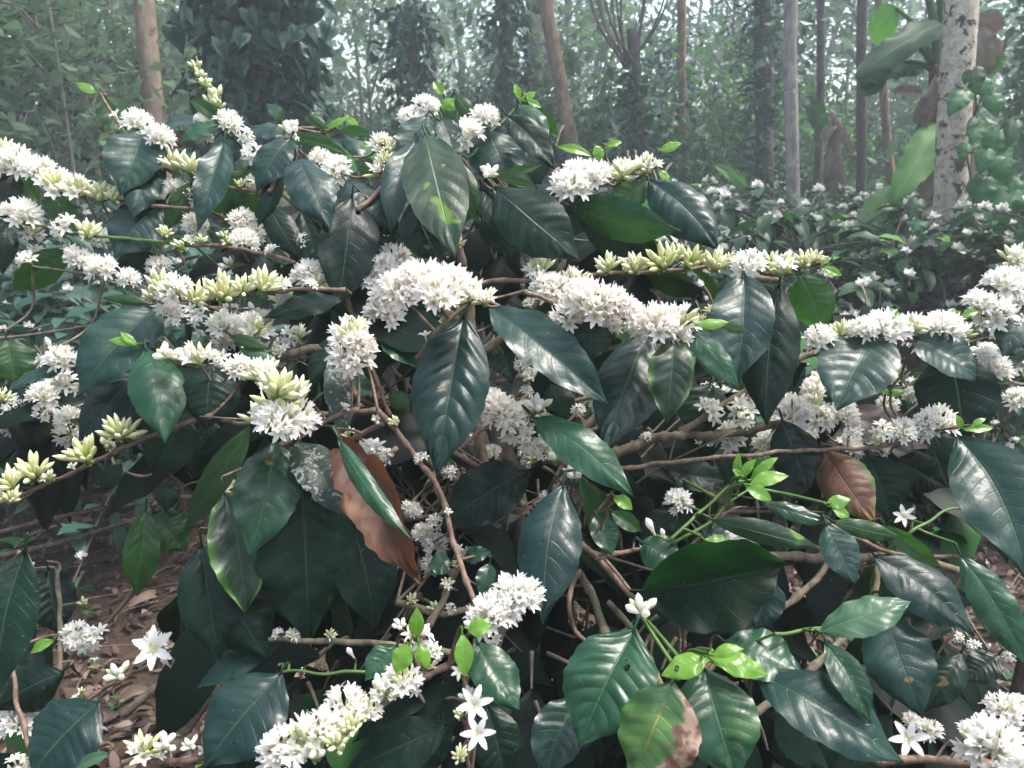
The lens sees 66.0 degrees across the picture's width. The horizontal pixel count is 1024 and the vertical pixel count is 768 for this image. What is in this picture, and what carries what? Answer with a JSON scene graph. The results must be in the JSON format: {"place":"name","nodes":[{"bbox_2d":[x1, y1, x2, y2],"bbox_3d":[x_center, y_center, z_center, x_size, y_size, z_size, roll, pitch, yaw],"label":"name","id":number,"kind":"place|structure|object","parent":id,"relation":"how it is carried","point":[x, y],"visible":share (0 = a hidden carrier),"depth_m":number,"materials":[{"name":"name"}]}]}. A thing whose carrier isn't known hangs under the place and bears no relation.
{"place":"outdoors","nodes":[
{"label":"outdoors","id":0,"kind":"place"},
{"bbox_2d":[0,247,1023,767],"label":"ground","id":1,"kind":"structure","parent":0,"point":[120,635],"depth_m":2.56,"materials":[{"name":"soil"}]},
{"bbox_2d":[0,288,80,343],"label":"coffee shrub","id":2,"kind":"object","parent":1,"relation":"on","point":[37,301],"visible":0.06,"depth_m":3.60,"materials":[{"name":"green plant"}]},
{"bbox_2d":[0,0,128,231],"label":"sapling","id":3,"kind":"object","parent":1,"relation":"on","point":[79,167],"visible":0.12,"depth_m":6.71,"materials":[{"name":"green plant"}]},
{"bbox_2d":[0,277,137,548],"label":"coffee shrub","id":4,"kind":"object","parent":1,"relation":"on","point":[90,291],"visible":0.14,"depth_m":2.79,"materials":[{"name":"green plant"}]},
{"bbox_2d":[0,235,147,365],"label":"coffee shrub","id":5,"kind":"object","parent":1,"relation":"on","point":[6,292],"visible":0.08,"depth_m":3.58,"materials":[{"name":"green plant"}]},
{"bbox_2d":[0,4,163,255],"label":"shrub","id":6,"kind":"object","parent":1,"relation":"on","point":[88,160],"visible":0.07,"depth_m":7.30,"materials":[{"name":"green plant"}]},
{"bbox_2d":[0,525,174,767],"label":"coffee bush","id":7,"kind":"object","parent":1,"relation":"on","point":[40,727],"visible":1,"depth_m":0.89,"materials":[{"name":"green plant"}]},
{"bbox_2d":[0,0,180,249],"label":"sapling","id":8,"kind":"object","parent":1,"relation":"on","point":[96,151],"visible":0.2,"depth_m":5.81,"materials":[{"name":"green plant"}]},
{"bbox_2d":[0,0,181,321],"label":"sapling","id":9,"kind":"object","parent":1,"relation":"on","point":[117,33],"visible":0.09,"depth_m":4.95,"materials":[{"name":"green plant"}]},
{"bbox_2d":[0,208,184,321],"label":"coffee shrub","id":10,"kind":"object","parent":1,"relation":"on","point":[23,242],"visible":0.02,"depth_m":4.73,"materials":[{"name":"green plant"}]},
{"bbox_2d":[3,0,201,227],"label":"sapling","id":11,"kind":"object","parent":1,"relation":"on","point":[130,19],"visible":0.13,"depth_m":6.53,"materials":[{"name":"green plant"}]},
{"bbox_2d":[15,0,201,234],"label":"sapling","id":12,"kind":"object","parent":1,"relation":"on","point":[103,12],"visible":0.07,"depth_m":8.31,"materials":[{"name":"green plant"}]},
{"bbox_2d":[0,0,248,282],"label":"sapling","id":13,"kind":"object","parent":1,"relation":"on","point":[55,79],"visible":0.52,"depth_m":4.59,"materials":[{"name":"green plant"}]},
{"bbox_2d":[118,683,156,718],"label":"dry twig","id":14,"kind":"object","parent":1,"relation":"on","point":[132,706],"visible":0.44,"depth_m":1.01,"materials":[{"name":"brown wood"}]},
{"bbox_2d":[0,247,314,593],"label":"coffee shrub","id":15,"kind":"object","parent":1,"relation":"on","point":[68,530],"visible":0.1,"depth_m":2.50,"materials":[{"name":"green plant"}]},
{"bbox_2d":[46,201,268,322],"bbox_3d":[-2.223,-0.575,4.916,1.340,1.122,1.400,-11,20,-33],"label":"coffee shrub","id":16,"kind":"object","parent":1,"relation":"on","point":[99,211],"visible":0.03,"depth_m":4.73,"materials":[{"name":"green plant"}]},
{"bbox_2d":[133,0,183,323],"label":"tree","id":17,"kind":"object","parent":1,"relation":"on","point":[148,53],"visible":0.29,"depth_m":4.77,"materials":[{"name":"beige plant"}]},
{"bbox_2d":[14,242,305,361],"bbox_3d":[-1.571,-0.149,3.639,1.326,1.041,1.342,-11,20,-31],"label":"coffee shrub","id":18,"kind":"object","parent":1,"relation":"on","point":[178,332],"visible":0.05,"depth_m":3.34,"materials":[{"name":"green plant"}]},
{"bbox_2d":[6,0,341,252],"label":"sapling","id":19,"kind":"object","parent":1,"relation":"on","point":[130,55],"visible":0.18,"depth_m":7.47,"materials":[{"name":"green plant"}]},
{"bbox_2d":[178,683,222,735],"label":"dry twig","id":20,"kind":"object","parent":1,"relation":"on","point":[186,729],"visible":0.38,"depth_m":1.04,"materials":[{"name":"brown wood"}]},
{"bbox_2d":[123,219,295,319],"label":"coffee shrub","id":21,"kind":"object","parent":1,"relation":"on","point":[213,237],"visible":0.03,"depth_m":4.72,"materials":[{"name":"green plant"}]},
{"bbox_2d":[161,0,347,331],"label":"vine covered tree","id":22,"kind":"object","parent":1,"relation":"on","point":[245,44],"visible":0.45,"depth_m":5.30,"materials":[{"name":"green plant"}]},
{"bbox_2d":[300,72,359,135],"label":"shrub","id":23,"kind":"object","parent":1,"relation":"on","point":[326,93],"visible":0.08,"depth_m":15.93,"materials":[{"name":"green plant"}]},
{"bbox_2d":[309,71,392,175],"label":"shrub","id":24,"kind":"object","parent":1,"relation":"on","point":[342,106],"visible":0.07,"depth_m":12.90,"materials":[{"name":"green plant"}]},
{"bbox_2d":[295,0,462,123],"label":"sapling","id":25,"kind":"object","parent":1,"relation":"on","point":[367,65],"visible":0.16,"depth_m":14.04,"materials":[{"name":"green plant"}]},
{"bbox_2d":[349,83,435,187],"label":"shrub","id":26,"kind":"object","parent":1,"relation":"on","point":[377,183],"visible":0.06,"depth_m":9.10,"materials":[{"name":"green plant"}]},
{"bbox_2d":[303,0,493,185],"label":"sapling","id":27,"kind":"object","parent":1,"relation":"on","point":[362,29],"visible":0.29,"depth_m":9.42,"materials":[{"name":"green plant"}]},
{"bbox_2d":[330,0,474,106],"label":"sapling","id":28,"kind":"object","parent":1,"relation":"on","point":[440,76],"visible":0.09,"depth_m":21.75,"materials":[{"name":"green plant"}]},
{"bbox_2d":[367,0,444,208],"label":"vine covered tree","id":29,"kind":"object","parent":1,"relation":"on","point":[409,68],"visible":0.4,"depth_m":7.80,"materials":[{"name":"green plant"}]},
{"bbox_2d":[341,90,477,201],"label":"shrub","id":30,"kind":"object","parent":1,"relation":"on","point":[355,116],"visible":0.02,"depth_m":9.75,"materials":[{"name":"green plant"}]},
{"bbox_2d":[355,44,495,184],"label":"shrub","id":31,"kind":"object","parent":1,"relation":"on","point":[463,79],"visible":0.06,"depth_m":9.36,"materials":[{"name":"green plant"}]},
{"bbox_2d":[330,0,522,129],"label":"sapling","id":32,"kind":"object","parent":1,"relation":"on","point":[459,6],"visible":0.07,"depth_m":16.04,"materials":[{"name":"green plant"}]},
{"bbox_2d":[436,62,498,179],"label":"shrub","id":33,"kind":"object","parent":1,"relation":"on","point":[485,80],"visible":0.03,"depth_m":9.80,"materials":[{"name":"green plant"}]},
{"bbox_2d":[445,0,523,112],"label":"sapling","id":34,"kind":"object","parent":1,"relation":"on","point":[479,28],"visible":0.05,"depth_m":20.82,"materials":[{"name":"green plant"}]},
{"bbox_2d":[478,0,539,171],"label":"vine covered tree","id":35,"kind":"object","parent":1,"relation":"on","point":[502,35],"visible":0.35,"depth_m":8.24,"materials":[{"name":"green plant"}]},
{"bbox_2d":[8,369,1012,767],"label":"weeds","id":36,"kind":"object","parent":1,"relation":"on","point":[1006,673],"visible":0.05,"depth_m":2.18,"materials":[{"name":"green plant"}]},
{"bbox_2d":[0,56,1023,767],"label":"coffee bush","id":37,"kind":"object","parent":1,"relation":"on","point":[432,618],"visible":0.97,"depth_m":0.98,"materials":[{"name":"green plant"}]},
{"bbox_2d":[0,325,88,339],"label":"dry twig","id":38,"kind":"object","parent":37,"relation":"attached to","point":[41,333],"visible":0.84,"depth_m":1.28,"materials":[{"name":"brown plant"}]},
{"bbox_2d":[0,507,161,557],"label":"dry twig","id":39,"kind":"object","parent":37,"relation":"attached to","point":[63,541],"visible":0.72,"depth_m":1.32,"materials":[{"name":"brown wood"}]},
{"bbox_2d":[0,499,183,533],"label":"dry twig","id":40,"kind":"object","parent":37,"relation":"attached to","point":[35,522],"visible":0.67,"depth_m":1.29,"materials":[{"name":"brown wood"}]},
{"bbox_2d":[0,0,1023,335],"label":"surrounding wood","id":41,"kind":"object","parent":1,"relation":"on","point":[6,98],"visible":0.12,"depth_m":5.07,"materials":[{"name":"green plant"}]},
{"bbox_2d":[427,0,603,115],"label":"sapling","id":42,"kind":"object","parent":1,"relation":"on","point":[481,51],"visible":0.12,"depth_m":14.58,"materials":[{"name":"green plant"}]},
{"bbox_2d":[467,61,588,178],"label":"shrub","id":43,"kind":"object","parent":1,"relation":"on","point":[497,94],"visible":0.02,"depth_m":9.36,"materials":[{"name":"green plant"}]},
{"bbox_2d":[36,410,1020,767],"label":"fallen twigs","id":44,"kind":"object","parent":1,"relation":"on","point":[300,672],"visible":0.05,"depth_m":2.51,"materials":[{"name":"brown wood"}]},
{"bbox_2d":[525,0,542,164],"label":"tree","id":45,"kind":"object","parent":1,"relation":"on","point":[536,26],"visible":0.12,"depth_m":8.72,"materials":[{"name":"grey plant"}]},
{"bbox_2d":[468,0,644,220],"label":"shrub","id":46,"kind":"object","parent":1,"relation":"on","point":[571,61],"visible":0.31,"depth_m":8.17,"materials":[{"name":"green plant"}]},
{"bbox_2d":[420,0,694,179],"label":"sapling","id":47,"kind":"object","parent":1,"relation":"on","point":[560,8],"visible":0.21,"depth_m":8.93,"materials":[{"name":"green plant"}]},
{"bbox_2d":[537,0,581,160],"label":"tree","id":48,"kind":"object","parent":1,"relation":"on","point":[554,53],"visible":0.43,"depth_m":7.41,"materials":[{"name":"brown plant"}]},
{"bbox_2d":[540,0,631,148],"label":"sapling","id":49,"kind":"object","parent":1,"relation":"on","point":[586,63],"visible":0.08,"depth_m":17.12,"materials":[{"name":"green plant"}]},
{"bbox_2d":[493,0,724,173],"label":"sapling","id":50,"kind":"object","parent":1,"relation":"on","point":[586,7],"visible":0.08,"depth_m":13.51,"materials":[{"name":"green plant"}]},
{"bbox_2d":[497,235,733,407],"bbox_3d":[0.555,-0.216,3.825,1.318,1.070,1.326,-3,17,-11],"label":"coffee shrub","id":51,"kind":"object","parent":1,"relation":"on","point":[692,277],"visible":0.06,"depth_m":3.43,"materials":[{"name":"green plant"}]},
{"bbox_2d":[574,0,697,192],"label":"vine covered tree","id":52,"kind":"object","parent":1,"relation":"on","point":[636,87],"visible":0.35,"depth_m":7.41,"materials":[{"name":"green plant"}]},
{"bbox_2d":[543,62,730,193],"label":"shrub","id":53,"kind":"object","parent":1,"relation":"on","point":[589,140],"visible":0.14,"depth_m":8.10,"materials":[{"name":"green plant"}]},
{"bbox_2d":[516,337,763,494],"bbox_3d":[0.393,0.240,2.796,0.985,0.772,1.028,3,17,10],"label":"coffee shrub","id":54,"kind":"object","parent":1,"relation":"on","point":[724,389],"visible":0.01,"depth_m":2.74,"materials":[{"name":"white plant"}]},
{"bbox_2d":[609,15,731,182],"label":"shrub","id":55,"kind":"object","parent":1,"relation":"on","point":[658,59],"visible":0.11,"depth_m":10.04,"materials":[{"name":"green plant"}]},
{"bbox_2d":[572,0,779,180],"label":"sapling","id":56,"kind":"object","parent":1,"relation":"on","point":[716,35],"visible":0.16,"depth_m":11.31,"materials":[{"name":"green plant"}]},
{"bbox_2d":[677,0,688,183],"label":"tree","id":57,"kind":"object","parent":1,"relation":"on","point":[681,27],"visible":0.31,"depth_m":8.33,"materials":[{"name":"brown plant"}]},
{"bbox_2d":[623,1,774,129],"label":"sapling","id":58,"kind":"object","parent":1,"relation":"on","point":[668,16],"visible":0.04,"depth_m":20.51,"materials":[{"name":"green plant"}]},
{"bbox_2d":[612,222,795,331],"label":"coffee shrub","id":59,"kind":"object","parent":1,"relation":"on","point":[744,248],"visible":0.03,"depth_m":4.18,"materials":[{"name":"green plant"}]},
{"bbox_2d":[659,176,755,231],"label":"coffee shrub","id":60,"kind":"object","parent":1,"relation":"on","point":[708,193],"visible":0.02,"depth_m":5.25,"materials":[{"name":"white plant"}]},
{"bbox_2d":[611,23,814,199],"bbox_3d":[2.117,-2.588,8.916,2.470,2.565,2.246,-1,17,-5],"label":"shrub","id":61,"kind":"object","parent":1,"relation":"on","point":[724,113],"visible":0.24,"depth_m":8.47,"materials":[{"name":"green plant"}]},
{"bbox_2d":[689,173,754,218],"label":"coffee shrub","id":62,"kind":"object","parent":1,"relation":"on","point":[709,177],"visible":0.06,"depth_m":6.96,"materials":[{"name":"white plant"}]},
{"bbox_2d":[613,239,837,448],"bbox_3d":[1.036,-0.250,3.939,1.240,1.062,1.287,14,22,38],"label":"coffee shrub","id":63,"kind":"object","parent":1,"relation":"on","point":[710,250],"depth_m":3.81,"materials":[{"name":"green plant"}]},
{"bbox_2d":[649,0,811,110],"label":"sapling","id":64,"kind":"object","parent":1,"relation":"on","point":[720,14],"visible":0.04,"depth_m":15.48,"materials":[{"name":"green plant"}]},
{"bbox_2d":[627,0,876,177],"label":"sapling","id":65,"kind":"object","parent":1,"relation":"on","point":[727,11],"visible":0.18,"depth_m":13.24,"materials":[{"name":"green plant"}]},
{"bbox_2d":[688,0,826,177],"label":"shrub","id":66,"kind":"object","parent":1,"relation":"on","point":[743,16],"visible":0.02,"depth_m":11.96,"materials":[{"name":"green plant"}]},
{"bbox_2d":[715,0,827,212],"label":"vine covered tree","id":67,"kind":"object","parent":1,"relation":"on","point":[762,31],"visible":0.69,"depth_m":7.65,"materials":[{"name":"green plant"}]},
{"bbox_2d":[689,0,855,200],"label":"shrub","id":68,"kind":"object","parent":1,"relation":"on","point":[727,67],"visible":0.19,"depth_m":10.01,"materials":[{"name":"green plant"}]},
{"bbox_2d":[531,410,1023,767],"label":"coffee bush","id":69,"kind":"object","parent":1,"relation":"on","point":[889,687],"visible":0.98,"depth_m":0.80,"materials":[{"name":"green plant"}]},
{"bbox_2d":[715,95,852,206],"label":"banana plant","id":70,"kind":"object","parent":1,"relation":"on","point":[834,132],"visible":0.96,"depth_m":7.04,"materials":[{"name":"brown plant"}]},
{"bbox_2d":[708,330,862,493],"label":"coffee shrub","id":71,"kind":"object","parent":1,"relation":"on","point":[809,368],"visible":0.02,"depth_m":2.88,"materials":[{"name":"green plant"}]},
{"bbox_2d":[686,209,891,313],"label":"coffee shrub","id":72,"kind":"object","parent":1,"relation":"on","point":[723,232],"visible":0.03,"depth_m":4.13,"materials":[{"name":"green plant"}]},
{"bbox_2d":[783,0,800,242],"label":"tree","id":73,"kind":"object","parent":1,"relation":"on","point":[790,83],"visible":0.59,"depth_m":6.56,"materials":[{"name":"grey plant"}]},
{"bbox_2d":[725,71,898,202],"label":"shrub","id":74,"kind":"object","parent":1,"relation":"on","point":[810,148],"visible":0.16,"depth_m":9.18,"materials":[{"name":"green plant"}]},
{"bbox_2d":[677,179,952,417],"bbox_3d":[1.433,-0.364,3.955,1.437,1.289,1.385,-4,17,-12],"label":"coffee shrub","id":75,"kind":"object","parent":1,"relation":"on","point":[805,224],"visible":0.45,"depth_m":3.77,"materials":[{"name":"green plant"}]},
{"bbox_2d":[812,0,824,197],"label":"tree","id":76,"kind":"object","parent":1,"relation":"on","point":[820,78],"visible":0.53,"depth_m":7.89,"materials":[{"name":"brown plant"}]},
{"bbox_2d":[757,195,889,287],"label":"coffee shrub","id":77,"kind":"object","parent":1,"relation":"on","point":[852,207],"visible":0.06,"depth_m":5.49,"materials":[{"name":"green plant"}]},
{"bbox_2d":[801,181,854,209],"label":"coffee shrub","id":78,"kind":"object","parent":1,"relation":"on","point":[807,194],"visible":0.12,"depth_m":8.77,"materials":[{"name":"green plant"}]},
{"bbox_2d":[762,204,929,309],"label":"coffee shrub","id":79,"kind":"object","parent":1,"relation":"on","point":[889,209],"visible":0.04,"depth_m":4.39,"materials":[{"name":"green plant"}]},
{"bbox_2d":[783,63,908,175],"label":"shrub","id":80,"kind":"object","parent":1,"relation":"on","point":[847,95],"visible":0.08,"depth_m":11.15,"materials":[{"name":"green plant"}]},
{"bbox_2d":[855,0,867,213],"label":"tree","id":81,"kind":"object","parent":1,"relation":"on","point":[861,101],"visible":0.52,"depth_m":7.06,"materials":[{"name":"grey plant"}]},
{"bbox_2d":[747,0,998,137],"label":"sapling","id":82,"kind":"object","parent":1,"relation":"on","point":[835,28],"visible":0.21,"depth_m":12.07,"materials":[{"name":"green plant"}]},
{"bbox_2d":[833,74,926,194],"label":"shrub","id":83,"kind":"object","parent":1,"relation":"on","point":[901,117],"visible":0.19,"depth_m":10.24,"materials":[{"name":"green plant"}]},
{"bbox_2d":[747,0,1017,194],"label":"sapling","id":84,"kind":"object","parent":1,"relation":"on","point":[846,41],"visible":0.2,"depth_m":10.18,"materials":[{"name":"green plant"}]},
{"bbox_2d":[744,197,1023,437],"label":"coffee shrub","id":85,"kind":"object","parent":1,"relation":"on","point":[889,285],"visible":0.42,"depth_m":3.58,"materials":[{"name":"green plant"}]},
{"bbox_2d":[874,0,894,185],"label":"tree","id":86,"kind":"object","parent":1,"relation":"on","point":[885,121],"visible":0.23,"depth_m":7.58,"materials":[{"name":"brown plant"}]},
{"bbox_2d":[855,0,942,357],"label":"banana plant","id":87,"kind":"object","parent":1,"relation":"on","point":[888,58],"visible":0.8,"depth_m":4.51,"materials":[{"name":"green plant"}]},
{"bbox_2d":[798,0,1012,139],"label":"sapling","id":88,"kind":"object","parent":1,"relation":"on","point":[918,3],"visible":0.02,"depth_m":15.81,"materials":[{"name":"green plant"}]},
{"bbox_2d":[801,242,1023,737],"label":"coffee bush","id":89,"kind":"object","parent":1,"relation":"on","point":[1004,314],"visible":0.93,"depth_m":1.01,"materials":[{"name":"white plant"}]},
{"bbox_2d":[808,362,1023,518],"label":"coffee shrub","id":90,"kind":"object","parent":1,"relation":"on","point":[909,380],"visible":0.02,"depth_m":2.69,"materials":[{"name":"green plant"}]},
{"bbox_2d":[829,0,1023,146],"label":"sapling","id":91,"kind":"object","parent":1,"relation":"on","point":[1003,4],"visible":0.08,"depth_m":11.71,"materials":[{"name":"green plant"}]},
{"bbox_2d":[836,204,1023,292],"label":"coffee shrub","id":92,"kind":"object","parent":1,"relation":"on","point":[983,223],"visible":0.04,"depth_m":4.42,"materials":[{"name":"green plant"}]},
{"bbox_2d":[851,200,1023,435],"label":"coffee shrub","id":93,"kind":"object","parent":1,"relation":"on","point":[943,231],"visible":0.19,"depth_m":3.63,"materials":[{"name":"green plant"}]},
{"bbox_2d":[880,0,1023,175],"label":"sapling","id":94,"kind":"object","parent":1,"relation":"on","point":[1001,35],"visible":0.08,"depth_m":10.30,"materials":[{"name":"green plant"}]},
{"bbox_2d":[925,0,979,362],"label":"tree","id":95,"kind":"object","parent":1,"relation":"on","point":[960,22],"visible":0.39,"depth_m":3.74,"materials":[{"name":"grey plant"}]},
{"bbox_2d":[906,66,1023,282],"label":"pepper vine","id":96,"kind":"object","parent":95,"relation":"attached to","point":[976,81],"visible":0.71,"depth_m":3.58,"materials":[{"name":"green plant"}]},
{"bbox_2d":[883,196,1023,386],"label":"coffee shrub","id":97,"kind":"object","parent":1,"relation":"on","point":[986,208],"visible":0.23,"depth_m":3.52,"materials":[{"name":"green plant"}]},
{"bbox_2d":[908,8,1007,367],"bbox_3d":[2.474,-1.259,4.321,0.337,2.796,0.419,0,17,0],"label":"banana plant","id":98,"kind":"object","parent":1,"relation":"on","point":[991,57],"visible":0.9,"depth_m":4.00,"materials":[{"name":"brown plant"}]},
{"bbox_2d":[902,111,1023,225],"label":"shrub","id":99,"kind":"object","parent":1,"relation":"on","point":[1007,152],"visible":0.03,"depth_m":7.29,"materials":[{"name":"green plant"}]},
{"bbox_2d":[907,320,1023,454],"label":"coffee shrub","id":100,"kind":"object","parent":1,"relation":"on","point":[1012,431],"visible":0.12,"depth_m":3.01,"materials":[{"name":"green plant"}]},
{"bbox_2d":[978,0,1023,128],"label":"sapling","id":101,"kind":"object","parent":1,"relation":"on","point":[1013,20],"visible":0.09,"depth_m":14.16,"materials":[{"name":"green plant"}]},
{"bbox_2d":[979,0,1023,217],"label":"vine covered tree","id":102,"kind":"object","parent":1,"relation":"on","point":[1017,76],"visible":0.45,"depth_m":5.83,"materials":[{"name":"green plant"}]},
{"bbox_2d":[9,0,1023,137],"label":"sky","id":103,"kind":"structure","parent":0,"point":[339,37],"materials":[{"name":"white"}]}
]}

